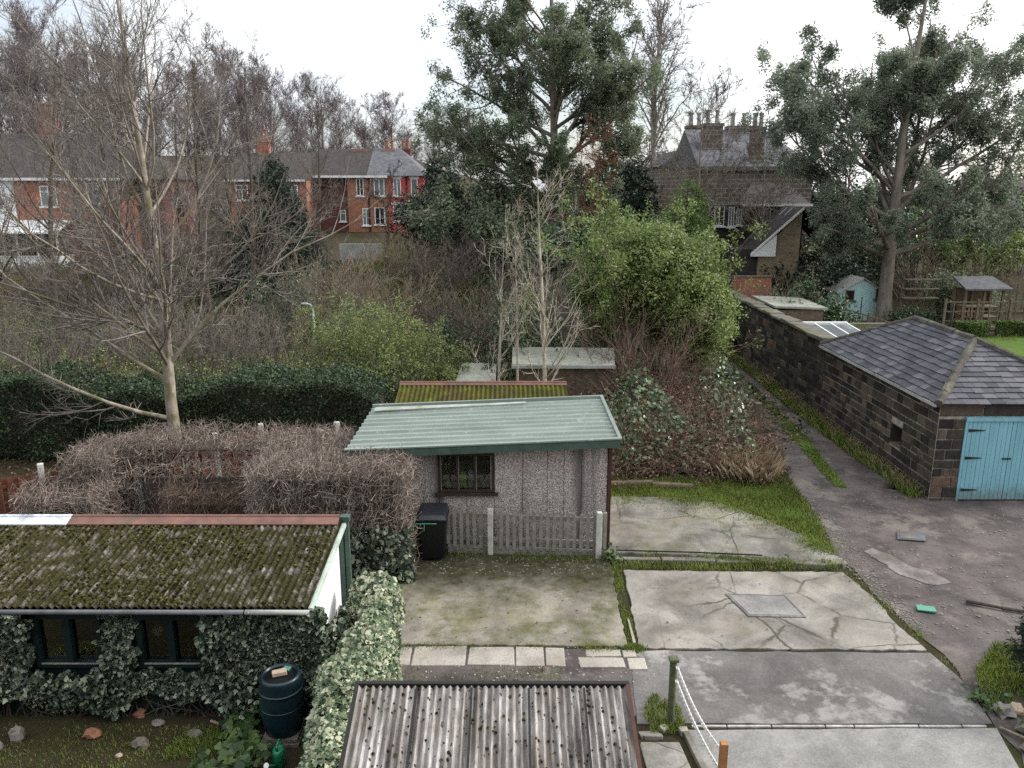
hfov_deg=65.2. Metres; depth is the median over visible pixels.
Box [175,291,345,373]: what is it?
shrub
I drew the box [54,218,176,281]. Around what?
shrub
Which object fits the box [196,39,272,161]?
wood tree
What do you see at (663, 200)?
stone house
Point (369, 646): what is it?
ivy wall
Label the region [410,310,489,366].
shrub
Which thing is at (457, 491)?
window
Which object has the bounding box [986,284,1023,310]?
trellis fence
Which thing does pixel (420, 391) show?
mossy garage
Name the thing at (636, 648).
weeds
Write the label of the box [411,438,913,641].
leaf litter
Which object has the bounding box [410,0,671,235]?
eucalyptus tree
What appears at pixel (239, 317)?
dry grass
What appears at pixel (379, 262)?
grass
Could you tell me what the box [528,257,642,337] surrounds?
shrub
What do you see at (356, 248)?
block wall
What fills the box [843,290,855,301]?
window
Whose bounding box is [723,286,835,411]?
lane wall
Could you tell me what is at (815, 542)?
weeds
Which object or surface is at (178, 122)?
wood tree
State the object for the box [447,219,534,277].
shrub
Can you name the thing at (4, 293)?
shrub
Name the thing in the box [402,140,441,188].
brick house
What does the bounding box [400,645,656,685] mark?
gravel
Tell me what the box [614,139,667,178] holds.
shrub
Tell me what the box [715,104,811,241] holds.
bare tree
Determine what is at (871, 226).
shrub
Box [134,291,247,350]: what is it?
shrub
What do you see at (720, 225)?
window
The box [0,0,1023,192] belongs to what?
sky
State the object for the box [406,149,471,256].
conifer
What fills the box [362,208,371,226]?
window
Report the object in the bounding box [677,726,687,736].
stone
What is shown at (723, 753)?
rope post
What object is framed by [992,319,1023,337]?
box hedge
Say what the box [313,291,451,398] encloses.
shrub
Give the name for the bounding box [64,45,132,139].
wood tree
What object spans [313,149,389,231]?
brick house
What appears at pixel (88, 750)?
weeds
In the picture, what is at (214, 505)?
clipped hedge
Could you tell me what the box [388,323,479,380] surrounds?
shrub
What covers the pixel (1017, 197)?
shrub
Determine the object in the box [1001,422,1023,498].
door
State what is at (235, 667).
ivy
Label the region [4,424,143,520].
clipped hedge
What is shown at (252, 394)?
evergreen hedge
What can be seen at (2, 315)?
shrub
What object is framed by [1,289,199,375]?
shrub
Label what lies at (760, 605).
inspection cover
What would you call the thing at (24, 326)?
shrub
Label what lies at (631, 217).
shrub
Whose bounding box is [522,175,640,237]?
shrub
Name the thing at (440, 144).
wood tree
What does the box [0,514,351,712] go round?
garden shed
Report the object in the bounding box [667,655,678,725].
rope post
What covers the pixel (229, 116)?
wood tree
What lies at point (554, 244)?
shrub
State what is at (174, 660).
window
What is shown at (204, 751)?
broadleaf plant
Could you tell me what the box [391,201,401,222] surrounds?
window
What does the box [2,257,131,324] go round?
shrub
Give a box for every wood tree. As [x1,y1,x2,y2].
[0,0,92,132]
[0,1,87,131]
[0,27,43,132]
[0,37,46,132]
[34,22,134,140]
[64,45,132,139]
[90,47,167,159]
[105,52,180,163]
[140,49,221,177]
[167,56,225,180]
[186,43,258,213]
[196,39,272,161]
[225,58,284,152]
[233,52,309,152]
[273,72,323,152]
[282,67,347,152]
[320,85,369,148]
[341,91,396,148]
[357,88,415,153]
[382,127,430,163]
[410,104,456,167]
[441,107,472,193]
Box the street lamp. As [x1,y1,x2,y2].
[301,303,316,355]
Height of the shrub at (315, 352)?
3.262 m
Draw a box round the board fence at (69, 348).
[1,337,157,366]
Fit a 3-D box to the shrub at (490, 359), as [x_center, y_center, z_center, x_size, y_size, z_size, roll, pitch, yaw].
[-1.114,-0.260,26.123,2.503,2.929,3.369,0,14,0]
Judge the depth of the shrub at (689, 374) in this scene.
26.77 m
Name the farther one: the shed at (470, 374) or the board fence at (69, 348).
the board fence at (69, 348)
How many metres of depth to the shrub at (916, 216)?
46.62 m
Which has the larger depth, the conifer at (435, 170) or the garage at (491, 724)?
the conifer at (435, 170)
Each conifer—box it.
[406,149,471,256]
[612,155,664,225]
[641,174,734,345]
[1001,600,1023,672]
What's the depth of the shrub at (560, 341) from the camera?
28.73 m
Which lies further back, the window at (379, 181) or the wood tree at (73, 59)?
the wood tree at (73, 59)
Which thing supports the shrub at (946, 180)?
on the ground at (40, 726)
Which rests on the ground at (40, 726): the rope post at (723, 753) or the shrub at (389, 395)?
the shrub at (389, 395)
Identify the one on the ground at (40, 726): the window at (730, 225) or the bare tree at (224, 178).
the bare tree at (224, 178)
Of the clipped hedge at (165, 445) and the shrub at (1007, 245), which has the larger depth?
the shrub at (1007, 245)
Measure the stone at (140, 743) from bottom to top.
0.148 m
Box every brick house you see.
[8,103,197,263]
[223,129,317,233]
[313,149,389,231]
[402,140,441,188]
[970,179,1023,209]
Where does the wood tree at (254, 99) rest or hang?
on the ground at (40, 726)
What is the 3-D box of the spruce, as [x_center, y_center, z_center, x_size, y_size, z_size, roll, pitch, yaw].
[-11.659,-7.432,39.255,6.692,7.718,7.122,0,14,0]
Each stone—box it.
[8,724,25,742]
[82,727,102,738]
[131,737,149,748]
[152,719,165,726]
[186,729,202,737]
[659,724,668,733]
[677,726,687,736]
[993,701,1016,719]
[1010,702,1023,715]
[1014,717,1023,735]
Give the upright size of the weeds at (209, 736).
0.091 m
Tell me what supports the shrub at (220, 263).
on the ground at (40, 726)
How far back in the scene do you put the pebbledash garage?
16.47 m
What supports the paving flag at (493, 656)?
on the ground at (40, 726)
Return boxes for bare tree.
[0,0,134,360]
[0,0,437,473]
[0,36,66,342]
[18,47,136,283]
[43,16,175,319]
[87,36,177,256]
[122,0,272,365]
[132,49,210,257]
[156,56,266,240]
[183,27,340,330]
[279,79,371,252]
[358,160,406,267]
[614,0,718,212]
[634,57,756,243]
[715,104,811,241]
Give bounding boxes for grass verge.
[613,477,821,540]
[736,376,845,487]
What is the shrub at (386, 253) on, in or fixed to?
on the ground at (40, 726)
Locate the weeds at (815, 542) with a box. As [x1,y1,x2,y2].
[611,488,846,564]
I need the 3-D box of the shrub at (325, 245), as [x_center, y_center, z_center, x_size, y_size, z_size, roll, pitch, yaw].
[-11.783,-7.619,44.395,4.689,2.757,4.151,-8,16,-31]
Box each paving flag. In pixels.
[398,647,411,664]
[411,646,466,665]
[467,647,514,665]
[516,647,544,666]
[545,647,565,666]
[578,657,625,667]
[586,649,620,656]
[622,650,635,657]
[627,658,647,669]
[639,731,662,739]
[640,742,690,767]
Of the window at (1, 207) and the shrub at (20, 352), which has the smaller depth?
the shrub at (20, 352)
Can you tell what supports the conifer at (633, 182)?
on the ground at (40, 726)
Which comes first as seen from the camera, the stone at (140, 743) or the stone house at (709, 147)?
the stone at (140, 743)
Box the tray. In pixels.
[916,604,936,612]
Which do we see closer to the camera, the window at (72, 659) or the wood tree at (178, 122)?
the window at (72, 659)
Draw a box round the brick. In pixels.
[272,668,286,677]
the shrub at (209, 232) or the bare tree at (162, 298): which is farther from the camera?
the shrub at (209, 232)
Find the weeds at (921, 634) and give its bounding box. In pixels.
[838,567,973,680]
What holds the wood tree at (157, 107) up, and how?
on the ground at (40, 726)
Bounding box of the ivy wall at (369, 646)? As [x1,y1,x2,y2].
[295,570,405,767]
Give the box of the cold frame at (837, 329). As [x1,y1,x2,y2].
[804,322,860,336]
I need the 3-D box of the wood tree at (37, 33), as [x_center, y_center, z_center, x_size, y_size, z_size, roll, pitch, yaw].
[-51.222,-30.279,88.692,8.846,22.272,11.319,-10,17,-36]
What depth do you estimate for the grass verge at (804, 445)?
22.75 m
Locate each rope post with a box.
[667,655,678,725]
[718,740,728,767]
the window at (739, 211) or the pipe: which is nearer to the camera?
the pipe
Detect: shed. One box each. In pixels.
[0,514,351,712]
[456,363,496,381]
[511,347,615,405]
[751,295,827,321]
[821,274,878,320]
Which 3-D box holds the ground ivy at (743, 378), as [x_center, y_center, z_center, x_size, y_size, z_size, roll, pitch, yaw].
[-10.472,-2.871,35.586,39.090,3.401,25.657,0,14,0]
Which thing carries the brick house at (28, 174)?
on the ground at (40, 726)
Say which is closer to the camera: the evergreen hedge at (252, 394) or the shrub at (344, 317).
the evergreen hedge at (252, 394)
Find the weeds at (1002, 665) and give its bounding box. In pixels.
[976,640,1023,705]
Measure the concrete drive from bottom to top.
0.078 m
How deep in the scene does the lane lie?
16.74 m
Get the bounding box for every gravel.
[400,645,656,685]
[420,556,608,574]
[791,465,1023,639]
[811,499,934,634]
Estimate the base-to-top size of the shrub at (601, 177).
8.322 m
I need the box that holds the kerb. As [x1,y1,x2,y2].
[614,557,758,564]
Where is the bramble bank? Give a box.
[551,346,805,491]
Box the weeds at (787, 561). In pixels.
[640,549,846,567]
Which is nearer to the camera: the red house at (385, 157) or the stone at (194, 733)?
the stone at (194, 733)
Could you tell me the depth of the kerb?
16.01 m
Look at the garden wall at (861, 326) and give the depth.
31.87 m
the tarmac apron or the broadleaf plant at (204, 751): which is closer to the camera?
the broadleaf plant at (204, 751)
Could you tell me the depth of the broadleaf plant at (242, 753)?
10.20 m
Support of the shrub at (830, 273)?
on the ground at (40, 726)
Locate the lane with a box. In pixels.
[716,349,1023,763]
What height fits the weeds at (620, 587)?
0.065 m
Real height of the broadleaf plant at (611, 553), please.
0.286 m
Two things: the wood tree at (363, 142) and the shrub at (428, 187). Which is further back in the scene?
the wood tree at (363, 142)
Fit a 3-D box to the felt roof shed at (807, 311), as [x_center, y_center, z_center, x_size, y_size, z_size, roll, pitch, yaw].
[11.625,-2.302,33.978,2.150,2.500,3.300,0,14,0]
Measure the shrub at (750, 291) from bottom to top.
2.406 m
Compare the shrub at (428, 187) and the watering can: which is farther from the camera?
the shrub at (428, 187)
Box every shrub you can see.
[0,231,85,320]
[0,290,60,363]
[0,296,114,376]
[0,300,68,365]
[0,338,75,376]
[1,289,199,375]
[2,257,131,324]
[17,352,109,378]
[32,301,157,369]
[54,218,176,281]
[68,287,241,374]
[69,351,182,383]
[79,327,218,380]
[84,239,211,313]
[116,291,295,382]
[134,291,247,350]
[156,211,238,268]
[157,355,261,393]
[174,331,338,384]
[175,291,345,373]
[178,226,304,296]
[206,345,395,393]
[229,247,336,345]
[242,258,388,356]
[256,229,405,313]
[264,318,350,372]
[270,350,356,376]
[283,281,390,376]
[295,249,442,343]
[305,351,457,403]
[306,226,336,261]
[312,280,416,368]
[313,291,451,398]
[360,219,454,283]
[369,276,497,336]
[379,168,482,262]
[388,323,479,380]
[394,234,495,295]
[396,166,548,269]
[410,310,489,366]
[412,289,539,361]
[438,334,514,380]
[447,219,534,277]
[453,196,579,273]
[470,244,576,320]
[490,285,587,346]
[492,222,611,290]
[503,316,629,377]
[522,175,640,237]
[527,174,771,386]
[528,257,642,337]
[556,183,644,355]
[559,160,644,222]
[561,274,760,416]
[569,192,681,268]
[577,393,624,423]
[590,345,726,401]
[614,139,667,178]
[627,233,763,387]
[733,281,782,297]
[754,268,823,301]
[758,251,880,303]
[768,272,865,322]
[799,226,908,282]
[810,180,880,228]
[848,193,997,282]
[865,192,888,231]
[870,231,977,305]
[876,187,952,233]
[880,302,950,322]
[909,263,1008,318]
[911,192,1023,283]
[925,172,973,201]
[944,237,1023,304]
[983,182,1023,272]
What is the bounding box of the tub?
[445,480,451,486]
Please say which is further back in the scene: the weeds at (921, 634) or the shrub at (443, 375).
the shrub at (443, 375)
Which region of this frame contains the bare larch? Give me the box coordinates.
[549,110,632,233]
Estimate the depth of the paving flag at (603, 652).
12.90 m
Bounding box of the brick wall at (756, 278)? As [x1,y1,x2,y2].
[731,275,772,299]
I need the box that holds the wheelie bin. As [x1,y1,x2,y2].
[415,503,449,557]
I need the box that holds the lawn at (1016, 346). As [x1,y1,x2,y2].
[980,336,1023,357]
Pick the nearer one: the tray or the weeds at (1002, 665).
the weeds at (1002, 665)
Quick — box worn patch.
[864,548,951,585]
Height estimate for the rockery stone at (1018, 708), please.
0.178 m
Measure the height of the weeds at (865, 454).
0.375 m
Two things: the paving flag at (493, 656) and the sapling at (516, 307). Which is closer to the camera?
the paving flag at (493, 656)
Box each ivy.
[0,258,813,439]
[0,603,355,721]
[345,523,416,583]
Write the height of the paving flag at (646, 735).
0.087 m
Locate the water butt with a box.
[258,663,306,747]
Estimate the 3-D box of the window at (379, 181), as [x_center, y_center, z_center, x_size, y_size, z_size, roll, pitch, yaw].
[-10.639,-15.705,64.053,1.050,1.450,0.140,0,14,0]
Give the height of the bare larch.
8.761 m
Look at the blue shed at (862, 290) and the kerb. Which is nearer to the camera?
the kerb
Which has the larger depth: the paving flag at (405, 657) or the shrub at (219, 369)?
the shrub at (219, 369)
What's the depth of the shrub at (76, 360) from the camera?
26.29 m
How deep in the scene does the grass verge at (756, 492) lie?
19.49 m
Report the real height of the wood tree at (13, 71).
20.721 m
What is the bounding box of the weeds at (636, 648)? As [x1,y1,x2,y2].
[400,640,647,653]
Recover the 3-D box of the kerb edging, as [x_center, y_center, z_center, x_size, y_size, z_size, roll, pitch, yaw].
[2.013,4.205,13.514,0.045,0.100,0.750,0,14,0]
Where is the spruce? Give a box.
[209,151,342,303]
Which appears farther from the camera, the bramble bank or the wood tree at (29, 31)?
the wood tree at (29, 31)
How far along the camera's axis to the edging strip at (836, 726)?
11.12 m
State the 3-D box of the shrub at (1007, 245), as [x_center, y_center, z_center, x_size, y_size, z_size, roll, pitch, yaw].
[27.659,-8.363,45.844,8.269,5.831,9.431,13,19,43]
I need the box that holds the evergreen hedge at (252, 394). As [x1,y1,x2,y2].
[0,359,390,462]
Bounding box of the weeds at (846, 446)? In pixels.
[720,342,923,498]
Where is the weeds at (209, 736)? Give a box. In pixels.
[161,724,222,760]
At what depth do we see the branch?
14.24 m
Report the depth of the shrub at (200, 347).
27.96 m
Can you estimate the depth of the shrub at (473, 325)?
31.98 m
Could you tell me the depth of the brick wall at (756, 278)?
40.96 m
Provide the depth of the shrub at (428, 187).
45.74 m
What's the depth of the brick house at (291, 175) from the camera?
63.21 m
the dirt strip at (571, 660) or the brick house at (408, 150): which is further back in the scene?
the brick house at (408, 150)
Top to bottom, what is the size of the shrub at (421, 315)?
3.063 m
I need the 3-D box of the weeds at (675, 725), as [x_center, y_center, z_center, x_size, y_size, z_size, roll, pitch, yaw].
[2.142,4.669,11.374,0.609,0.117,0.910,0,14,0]
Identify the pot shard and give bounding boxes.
[132,708,146,717]
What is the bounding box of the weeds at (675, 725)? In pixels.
[644,691,685,734]
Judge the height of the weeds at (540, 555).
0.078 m
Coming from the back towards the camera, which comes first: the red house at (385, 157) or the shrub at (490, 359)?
the red house at (385, 157)
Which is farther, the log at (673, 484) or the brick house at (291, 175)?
the brick house at (291, 175)
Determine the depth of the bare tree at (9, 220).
31.89 m
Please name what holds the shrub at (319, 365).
on the ground at (40, 726)
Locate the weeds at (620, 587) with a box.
[611,561,636,643]
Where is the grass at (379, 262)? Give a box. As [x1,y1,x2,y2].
[352,245,488,271]
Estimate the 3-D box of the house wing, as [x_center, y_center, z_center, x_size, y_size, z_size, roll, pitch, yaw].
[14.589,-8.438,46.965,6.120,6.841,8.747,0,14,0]
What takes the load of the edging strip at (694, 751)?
on the ground at (40, 726)
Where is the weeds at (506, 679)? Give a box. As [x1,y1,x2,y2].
[401,665,566,680]
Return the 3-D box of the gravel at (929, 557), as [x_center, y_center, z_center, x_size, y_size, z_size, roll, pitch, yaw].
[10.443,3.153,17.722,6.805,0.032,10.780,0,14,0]
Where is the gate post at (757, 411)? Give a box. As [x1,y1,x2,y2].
[753,402,761,443]
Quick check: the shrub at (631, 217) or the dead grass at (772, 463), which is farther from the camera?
the shrub at (631, 217)
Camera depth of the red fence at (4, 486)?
18.48 m
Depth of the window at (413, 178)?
63.95 m
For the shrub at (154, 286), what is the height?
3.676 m
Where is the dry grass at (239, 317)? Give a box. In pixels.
[0,264,511,399]
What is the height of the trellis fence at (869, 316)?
1.591 m
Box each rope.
[675,680,717,767]
[676,666,718,748]
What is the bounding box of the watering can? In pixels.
[264,739,285,767]
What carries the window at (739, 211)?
in the house wing
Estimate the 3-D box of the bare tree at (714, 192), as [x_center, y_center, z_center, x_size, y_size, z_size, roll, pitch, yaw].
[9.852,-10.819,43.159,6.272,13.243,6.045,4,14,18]
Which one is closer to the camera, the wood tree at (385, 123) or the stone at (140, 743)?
the stone at (140, 743)
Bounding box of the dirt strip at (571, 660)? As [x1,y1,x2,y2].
[399,646,636,716]
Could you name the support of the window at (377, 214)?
in the brick house at (333, 161)
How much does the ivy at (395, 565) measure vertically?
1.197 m
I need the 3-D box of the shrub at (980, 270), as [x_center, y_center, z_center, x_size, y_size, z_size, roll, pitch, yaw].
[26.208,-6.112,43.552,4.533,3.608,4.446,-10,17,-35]
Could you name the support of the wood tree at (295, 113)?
on the ground at (40, 726)
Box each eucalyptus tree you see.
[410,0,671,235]
[736,0,1023,322]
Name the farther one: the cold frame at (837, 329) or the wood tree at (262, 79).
the wood tree at (262, 79)
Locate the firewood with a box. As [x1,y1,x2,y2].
[955,306,979,325]
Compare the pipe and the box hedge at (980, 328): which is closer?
the pipe
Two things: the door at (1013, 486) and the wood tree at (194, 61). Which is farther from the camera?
the wood tree at (194, 61)
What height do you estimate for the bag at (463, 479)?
0.320 m
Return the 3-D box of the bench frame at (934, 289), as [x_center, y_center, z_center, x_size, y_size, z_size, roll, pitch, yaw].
[19.962,-3.998,39.220,1.722,2.500,0.490,0,14,0]
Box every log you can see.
[611,480,652,486]
[652,481,692,488]
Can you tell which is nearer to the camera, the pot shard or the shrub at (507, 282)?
the pot shard
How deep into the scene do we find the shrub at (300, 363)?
24.38 m
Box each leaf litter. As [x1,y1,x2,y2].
[0,269,793,513]
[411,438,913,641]
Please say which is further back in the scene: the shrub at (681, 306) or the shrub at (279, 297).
the shrub at (279, 297)
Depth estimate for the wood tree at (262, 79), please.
84.55 m
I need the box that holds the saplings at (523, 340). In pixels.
[476,263,579,380]
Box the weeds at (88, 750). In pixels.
[0,721,257,767]
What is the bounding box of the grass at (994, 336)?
[979,334,1022,341]
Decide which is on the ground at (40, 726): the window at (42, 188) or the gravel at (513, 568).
the gravel at (513, 568)
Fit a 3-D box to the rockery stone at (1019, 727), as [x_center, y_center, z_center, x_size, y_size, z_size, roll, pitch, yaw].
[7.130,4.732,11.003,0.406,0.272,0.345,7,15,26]
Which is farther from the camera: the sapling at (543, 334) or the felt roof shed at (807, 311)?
the felt roof shed at (807, 311)
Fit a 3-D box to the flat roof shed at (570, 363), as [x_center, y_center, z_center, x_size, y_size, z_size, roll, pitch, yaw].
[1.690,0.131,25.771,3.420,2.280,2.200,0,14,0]
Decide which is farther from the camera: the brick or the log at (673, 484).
the log at (673, 484)
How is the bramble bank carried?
on the ground at (40, 726)
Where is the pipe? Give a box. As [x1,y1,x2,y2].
[616,549,761,555]
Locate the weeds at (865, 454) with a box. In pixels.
[734,354,920,493]
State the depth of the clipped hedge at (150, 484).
17.72 m
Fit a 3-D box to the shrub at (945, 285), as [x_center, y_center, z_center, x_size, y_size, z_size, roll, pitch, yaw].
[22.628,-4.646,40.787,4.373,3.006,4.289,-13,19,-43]
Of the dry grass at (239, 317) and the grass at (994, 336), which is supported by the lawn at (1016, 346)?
the grass at (994, 336)
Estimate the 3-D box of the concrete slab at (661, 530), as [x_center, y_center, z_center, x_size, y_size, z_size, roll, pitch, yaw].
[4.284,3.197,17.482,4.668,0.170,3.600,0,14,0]
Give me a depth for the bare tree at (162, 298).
18.78 m
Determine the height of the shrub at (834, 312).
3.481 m
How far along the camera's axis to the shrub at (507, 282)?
36.85 m
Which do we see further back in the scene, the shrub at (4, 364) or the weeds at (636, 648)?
the shrub at (4, 364)
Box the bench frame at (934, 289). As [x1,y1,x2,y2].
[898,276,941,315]
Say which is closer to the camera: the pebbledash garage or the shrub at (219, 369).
the pebbledash garage
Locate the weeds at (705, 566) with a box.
[612,557,843,571]
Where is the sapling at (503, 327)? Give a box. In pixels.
[461,233,534,380]
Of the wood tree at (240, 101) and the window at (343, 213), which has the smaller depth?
the window at (343, 213)
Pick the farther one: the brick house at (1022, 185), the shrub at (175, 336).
the brick house at (1022, 185)
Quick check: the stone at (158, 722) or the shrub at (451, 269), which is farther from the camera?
the shrub at (451, 269)
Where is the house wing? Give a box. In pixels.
[697,181,820,296]
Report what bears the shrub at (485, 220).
on the ground at (40, 726)
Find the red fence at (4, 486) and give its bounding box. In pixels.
[0,421,339,513]
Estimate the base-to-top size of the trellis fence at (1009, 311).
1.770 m
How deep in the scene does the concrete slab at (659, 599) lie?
13.99 m
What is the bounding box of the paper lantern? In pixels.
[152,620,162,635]
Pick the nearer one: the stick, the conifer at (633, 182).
the stick
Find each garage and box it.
[338,681,641,767]
[344,395,621,547]
[395,381,567,402]
[819,315,1023,500]
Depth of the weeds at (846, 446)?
24.18 m
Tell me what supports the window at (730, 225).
in the house wing
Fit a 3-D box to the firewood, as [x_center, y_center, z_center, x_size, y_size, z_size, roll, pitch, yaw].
[21.685,-3.230,38.076,0.825,0.947,0.698,0,14,0]
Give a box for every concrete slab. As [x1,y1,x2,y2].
[389,553,626,648]
[607,496,846,569]
[623,570,925,651]
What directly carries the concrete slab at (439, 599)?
on the ground at (40, 726)
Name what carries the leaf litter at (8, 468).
on the ground at (40, 726)
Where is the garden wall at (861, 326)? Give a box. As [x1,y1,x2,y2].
[849,323,884,329]
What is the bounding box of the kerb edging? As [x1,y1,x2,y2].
[627,619,635,643]
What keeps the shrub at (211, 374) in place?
on the ground at (40, 726)
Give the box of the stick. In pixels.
[999,726,1023,738]
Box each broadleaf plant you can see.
[187,746,219,767]
[205,727,275,767]
[214,708,266,749]
[599,542,622,562]
[952,677,1014,712]
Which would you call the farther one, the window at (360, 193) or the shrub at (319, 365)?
the window at (360, 193)
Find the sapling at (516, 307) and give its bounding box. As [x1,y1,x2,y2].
[487,194,539,380]
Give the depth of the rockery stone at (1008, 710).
11.31 m
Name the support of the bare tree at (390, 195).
on the ground at (40, 726)
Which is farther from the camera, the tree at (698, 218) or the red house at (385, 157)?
the red house at (385, 157)
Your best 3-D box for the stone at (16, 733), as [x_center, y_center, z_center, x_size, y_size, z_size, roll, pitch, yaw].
[-6.749,4.805,10.904,0.199,0.304,0.186,-5,15,-21]
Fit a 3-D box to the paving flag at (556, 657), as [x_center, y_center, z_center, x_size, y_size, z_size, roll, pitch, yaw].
[0.687,4.382,12.784,0.327,0.079,0.503,0,14,0]
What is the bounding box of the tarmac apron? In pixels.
[632,650,991,724]
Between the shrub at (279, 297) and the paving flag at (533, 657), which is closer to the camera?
the paving flag at (533, 657)
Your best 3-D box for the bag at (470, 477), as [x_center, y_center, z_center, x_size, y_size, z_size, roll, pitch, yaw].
[-0.860,1.954,16.643,0.120,0.380,0.120,0,14,0]
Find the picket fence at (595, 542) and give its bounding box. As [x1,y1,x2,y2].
[400,507,606,558]
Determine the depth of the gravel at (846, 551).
15.73 m
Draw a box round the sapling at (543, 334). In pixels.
[508,160,600,380]
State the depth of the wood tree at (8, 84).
84.01 m
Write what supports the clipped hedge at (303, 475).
on the ground at (40, 726)
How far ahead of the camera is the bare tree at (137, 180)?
42.51 m
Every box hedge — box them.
[951,319,991,336]
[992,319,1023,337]
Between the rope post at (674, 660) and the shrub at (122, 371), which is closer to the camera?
the rope post at (674, 660)
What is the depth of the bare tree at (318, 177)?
52.16 m
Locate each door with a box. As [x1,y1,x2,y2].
[958,422,1012,498]
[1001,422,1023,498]
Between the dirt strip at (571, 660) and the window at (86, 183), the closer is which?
the dirt strip at (571, 660)
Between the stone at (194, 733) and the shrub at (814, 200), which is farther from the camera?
the shrub at (814, 200)
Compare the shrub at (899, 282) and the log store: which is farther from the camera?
the shrub at (899, 282)
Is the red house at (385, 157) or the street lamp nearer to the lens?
the street lamp
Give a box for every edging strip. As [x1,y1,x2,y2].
[683,730,706,767]
[691,725,986,728]
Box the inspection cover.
[725,594,805,617]
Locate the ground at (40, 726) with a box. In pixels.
[0,156,1023,767]
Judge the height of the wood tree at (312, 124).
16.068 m
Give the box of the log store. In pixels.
[948,276,1012,327]
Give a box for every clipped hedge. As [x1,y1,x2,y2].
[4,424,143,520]
[112,412,307,497]
[112,451,254,513]
[152,475,257,513]
[236,418,424,577]
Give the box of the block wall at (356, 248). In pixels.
[339,244,382,262]
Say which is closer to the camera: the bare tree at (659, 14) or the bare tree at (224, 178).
the bare tree at (224, 178)
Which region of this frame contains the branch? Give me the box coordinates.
[966,599,1023,612]
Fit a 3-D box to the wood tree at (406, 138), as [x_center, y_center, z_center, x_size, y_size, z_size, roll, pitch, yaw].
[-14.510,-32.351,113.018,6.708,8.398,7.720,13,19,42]
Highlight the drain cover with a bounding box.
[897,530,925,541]
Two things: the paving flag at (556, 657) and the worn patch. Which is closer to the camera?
the paving flag at (556, 657)
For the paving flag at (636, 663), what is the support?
on the ground at (40, 726)
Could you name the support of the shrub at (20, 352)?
on the ground at (40, 726)
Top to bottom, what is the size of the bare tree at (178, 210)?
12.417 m
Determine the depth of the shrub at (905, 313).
37.65 m
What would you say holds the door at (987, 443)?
in the stone garage at (934, 410)
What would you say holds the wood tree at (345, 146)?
on the ground at (40, 726)
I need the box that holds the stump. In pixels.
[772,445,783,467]
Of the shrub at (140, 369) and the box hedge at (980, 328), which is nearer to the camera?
the shrub at (140, 369)
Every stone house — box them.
[644,150,676,222]
[668,110,811,270]
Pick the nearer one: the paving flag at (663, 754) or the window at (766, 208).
the paving flag at (663, 754)
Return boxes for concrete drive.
[689,728,1018,767]
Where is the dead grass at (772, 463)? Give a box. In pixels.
[705,434,789,485]
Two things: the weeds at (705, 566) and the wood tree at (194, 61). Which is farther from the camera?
the wood tree at (194, 61)
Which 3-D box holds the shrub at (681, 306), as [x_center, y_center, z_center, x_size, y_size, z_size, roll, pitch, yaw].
[5.978,-2.128,26.804,4.106,6.220,4.468,9,16,32]
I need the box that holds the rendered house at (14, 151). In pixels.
[0,133,74,268]
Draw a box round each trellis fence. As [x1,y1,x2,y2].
[821,300,888,322]
[941,299,1023,332]
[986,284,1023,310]
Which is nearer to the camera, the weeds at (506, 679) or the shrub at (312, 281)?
the weeds at (506, 679)
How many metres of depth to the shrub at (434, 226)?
43.56 m
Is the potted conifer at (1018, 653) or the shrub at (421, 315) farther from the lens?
the shrub at (421, 315)
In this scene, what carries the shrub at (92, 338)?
on the ground at (40, 726)
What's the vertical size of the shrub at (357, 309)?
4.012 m
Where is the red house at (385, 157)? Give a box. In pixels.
[367,140,433,231]
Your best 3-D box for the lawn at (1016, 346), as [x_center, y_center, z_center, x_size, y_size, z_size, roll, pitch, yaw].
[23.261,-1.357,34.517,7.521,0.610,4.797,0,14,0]
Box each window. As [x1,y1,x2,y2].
[0,189,4,212]
[28,607,102,667]
[39,186,57,207]
[86,183,102,205]
[133,608,206,667]
[235,185,247,201]
[339,210,347,222]
[355,178,364,196]
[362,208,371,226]
[373,178,385,196]
[374,207,386,225]
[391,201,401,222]
[392,176,402,196]
[409,176,418,195]
[435,453,497,495]
[712,206,725,227]
[726,207,735,227]
[734,209,742,226]
[764,208,770,219]
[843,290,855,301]
[873,289,878,300]
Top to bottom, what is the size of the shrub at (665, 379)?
5.074 m
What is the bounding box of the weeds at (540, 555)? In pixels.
[405,548,606,563]
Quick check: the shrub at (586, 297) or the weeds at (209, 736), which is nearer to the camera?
the weeds at (209, 736)
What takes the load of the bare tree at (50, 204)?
on the ground at (40, 726)
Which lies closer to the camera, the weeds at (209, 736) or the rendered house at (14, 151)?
the weeds at (209, 736)

